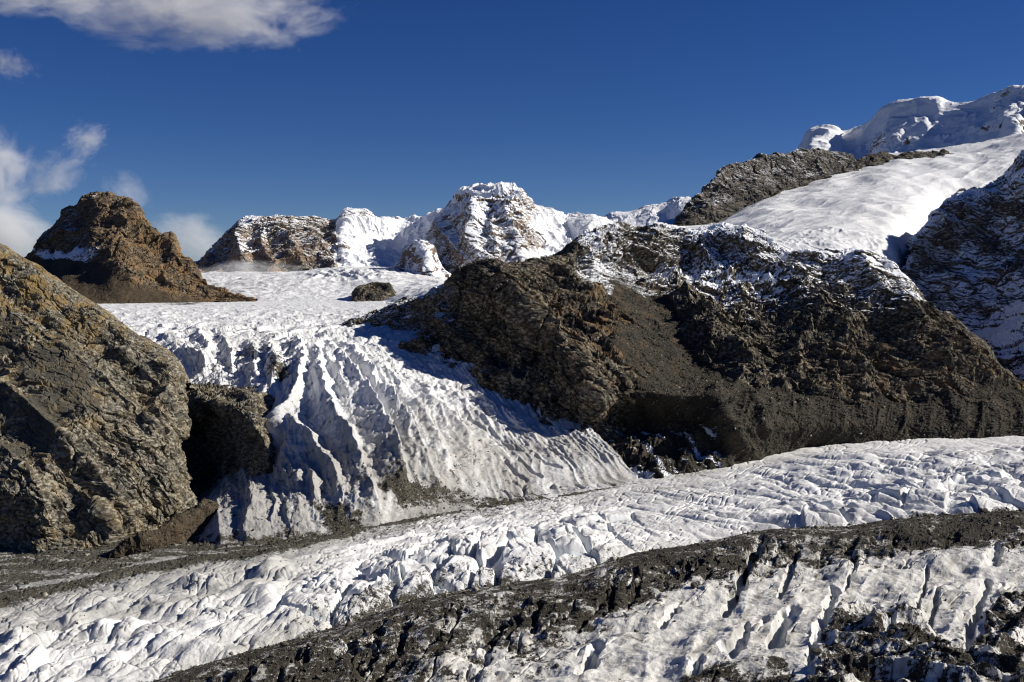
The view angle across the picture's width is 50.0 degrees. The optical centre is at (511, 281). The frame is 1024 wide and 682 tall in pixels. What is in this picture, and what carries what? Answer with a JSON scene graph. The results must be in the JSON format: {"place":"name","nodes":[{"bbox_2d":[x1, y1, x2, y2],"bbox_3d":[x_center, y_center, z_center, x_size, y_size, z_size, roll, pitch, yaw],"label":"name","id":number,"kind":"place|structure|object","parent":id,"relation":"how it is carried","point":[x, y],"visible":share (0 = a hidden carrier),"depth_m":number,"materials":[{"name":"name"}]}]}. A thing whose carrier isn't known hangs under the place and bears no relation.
{"place":"outdoors","nodes":[
{"label":"outdoors","id":0,"kind":"place"},
{"bbox_2d":[0,243,197,553],"bbox_3d":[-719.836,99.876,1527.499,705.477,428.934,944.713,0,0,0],"label":"rock slope","id":1,"kind":"structure","parent":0,"point":[95,423],"depth_m":1322.27,"materials":[{"name":"brown stone"}]},
{"bbox_2d":[24,191,257,303],"bbox_3d":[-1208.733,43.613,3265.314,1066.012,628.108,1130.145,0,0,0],"label":"brown peak","id":2,"kind":"structure","parent":0,"point":[106,247],"depth_m":3020.45,"materials":[{"name":"brown stone"}]},
{"bbox_2d":[109,499,218,558],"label":"moraine ridge","id":3,"kind":"structure","parent":0,"point":[137,542],"depth_m":1190.57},
{"bbox_2d":[181,382,275,500],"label":"rock step","id":4,"kind":"object","parent":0,"point":[230,434],"visible":0.56,"depth_m":1524.33,"materials":[{"name":"brown stone"}]},
{"bbox_2d":[193,261,446,301],"bbox_3d":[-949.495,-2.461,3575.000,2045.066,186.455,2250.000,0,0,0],"label":"glacier","id":5,"kind":"object","parent":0,"point":[336,284],"visible":0.24,"depth_m":3418.54,"materials":[{"name":"white snow"}]},
{"bbox_2d":[351,282,395,301],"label":"rock island","id":6,"kind":"object","parent":5,"relation":"on","point":[376,291],"visible":0.81,"depth_m":2926.04,"materials":[{"name":"brown stone"}]},
{"bbox_2d":[98,301,642,546],"bbox_3d":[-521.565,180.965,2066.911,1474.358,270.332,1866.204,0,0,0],"label":"icefall","id":7,"kind":"object","parent":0,"point":[211,333],"visible":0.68,"depth_m":1475.10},
{"bbox_2d":[196,181,612,273],"bbox_3d":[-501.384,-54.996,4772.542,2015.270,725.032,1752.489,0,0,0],"label":"snowy peaks","id":8,"kind":"object","parent":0,"point":[506,222],"visible":0.66,"depth_m":4364.92,"materials":[{"name":"white snow"}]},
{"bbox_2d":[394,239,450,277],"bbox_3d":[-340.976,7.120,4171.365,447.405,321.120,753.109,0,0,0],"label":"pointed spur","id":9,"kind":"structure","parent":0,"point":[420,256],"depth_m":3949.75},
{"bbox_2d":[0,436,1023,681],"bbox_3d":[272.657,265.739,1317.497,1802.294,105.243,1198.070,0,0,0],"label":"valley glacier","id":10,"kind":"object","parent":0,"point":[150,636],"visible":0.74,"depth_m":1069.64,"materials":[{"name":"white ice"}]},
{"bbox_2d":[0,0,1023,260],"label":"sky","id":11,"kind":"structure","parent":0,"point":[207,115],"materials":[{"name":"blue"}]},
{"bbox_2d":[156,509,1023,681],"bbox_3d":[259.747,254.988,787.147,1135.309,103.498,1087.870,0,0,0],"label":"debris covered ice","id":12,"kind":"structure","parent":0,"point":[653,649],"depth_m":787.26,"materials":[{"name":"white ice"}]},
{"bbox_2d":[280,642,288,646],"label":"boulder","id":13,"kind":"object","parent":12,"relation":"on","point":[282,644],"visible":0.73,"depth_m":811.48,"materials":[{"name":"stone"}]},
{"bbox_2d":[355,676,363,681],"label":"boulder","id":14,"kind":"object","parent":12,"relation":"on","point":[357,678],"visible":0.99,"depth_m":714.70,"materials":[{"name":"stone"}]},
{"bbox_2d":[413,655,421,661],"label":"boulder","id":15,"kind":"object","parent":12,"relation":"on","point":[416,658],"visible":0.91,"depth_m":735.83,"materials":[{"name":"stone"}]},
{"bbox_2d":[440,636,448,641],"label":"boulder","id":16,"kind":"object","parent":12,"relation":"on","point":[443,638],"visible":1,"depth_m":778.79,"materials":[{"name":"stone"}]},
{"bbox_2d":[0,274,1023,681],"bbox_3d":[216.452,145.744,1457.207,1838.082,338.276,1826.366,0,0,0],"label":"rubble","id":17,"kind":"object","parent":12,"relation":"on","point":[542,580],"visible":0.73,"depth_m":1081.23,"materials":[{"name":"stone"}]},
{"bbox_2d":[690,583,696,588],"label":"boulder","id":18,"kind":"object","parent":12,"relation":"on","point":[693,585],"visible":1,"depth_m":871.98,"materials":[{"name":"stone"}]},
{"bbox_2d":[812,647,821,654],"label":"boulder","id":19,"kind":"object","parent":12,"relation":"on","point":[816,651],"visible":0.98,"depth_m":666.92,"materials":[{"name":"stone"}]},
{"bbox_2d":[887,629,894,634],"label":"boulder","id":20,"kind":"object","parent":12,"relation":"on","point":[891,631],"visible":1,"depth_m":694.40,"materials":[{"name":"stone"}]},
{"bbox_2d":[945,647,952,652],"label":"boulder","id":21,"kind":"object","parent":12,"relation":"on","point":[949,649],"visible":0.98,"depth_m":622.00,"materials":[{"name":"stone"}]},
{"bbox_2d":[604,196,690,225],"bbox_3d":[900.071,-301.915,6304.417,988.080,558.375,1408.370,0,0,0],"label":"distant ridge","id":22,"kind":"structure","parent":0,"point":[670,208],"depth_m":6334.46,"materials":[{"name":"white snow"}]},
{"bbox_2d":[342,221,1023,478],"bbox_3d":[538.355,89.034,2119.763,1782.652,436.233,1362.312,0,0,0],"label":"dark massif","id":23,"kind":"structure","parent":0,"point":[761,309],"depth_m":1880.28,"materials":[{"name":"brown stone"}]},
{"bbox_2d":[673,148,858,225],"bbox_3d":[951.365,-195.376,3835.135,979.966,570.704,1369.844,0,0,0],"label":"dark crag","id":24,"kind":"structure","parent":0,"point":[729,190],"depth_m":3619.77,"materials":[{"name":"grey stone"}]},
{"bbox_2d":[662,133,1023,268],"bbox_3d":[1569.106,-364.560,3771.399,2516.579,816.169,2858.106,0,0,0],"label":"tilted snowfield","id":25,"kind":"structure","parent":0,"point":[886,209],"depth_m":3303.94,"materials":[{"name":"white snow"}]},
{"bbox_2d":[857,149,952,168],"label":"rock band","id":26,"kind":"object","parent":25,"relation":"on","point":[881,158],"visible":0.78,"depth_m":4192.28,"materials":[{"name":"stone"}]},
{"bbox_2d":[797,85,1023,159],"bbox_3d":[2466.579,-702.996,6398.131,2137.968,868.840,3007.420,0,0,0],"label":"snow wall","id":27,"kind":"structure","parent":0,"point":[914,124],"depth_m":6173.77,"materials":[{"name":"white snow"}]},
{"bbox_2d":[900,150,1023,381],"bbox_3d":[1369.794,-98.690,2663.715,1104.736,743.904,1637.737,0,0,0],"label":"shaded mountainside","id":28,"kind":"structure","parent":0,"point":[964,258],"depth_m":2572.99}
]}

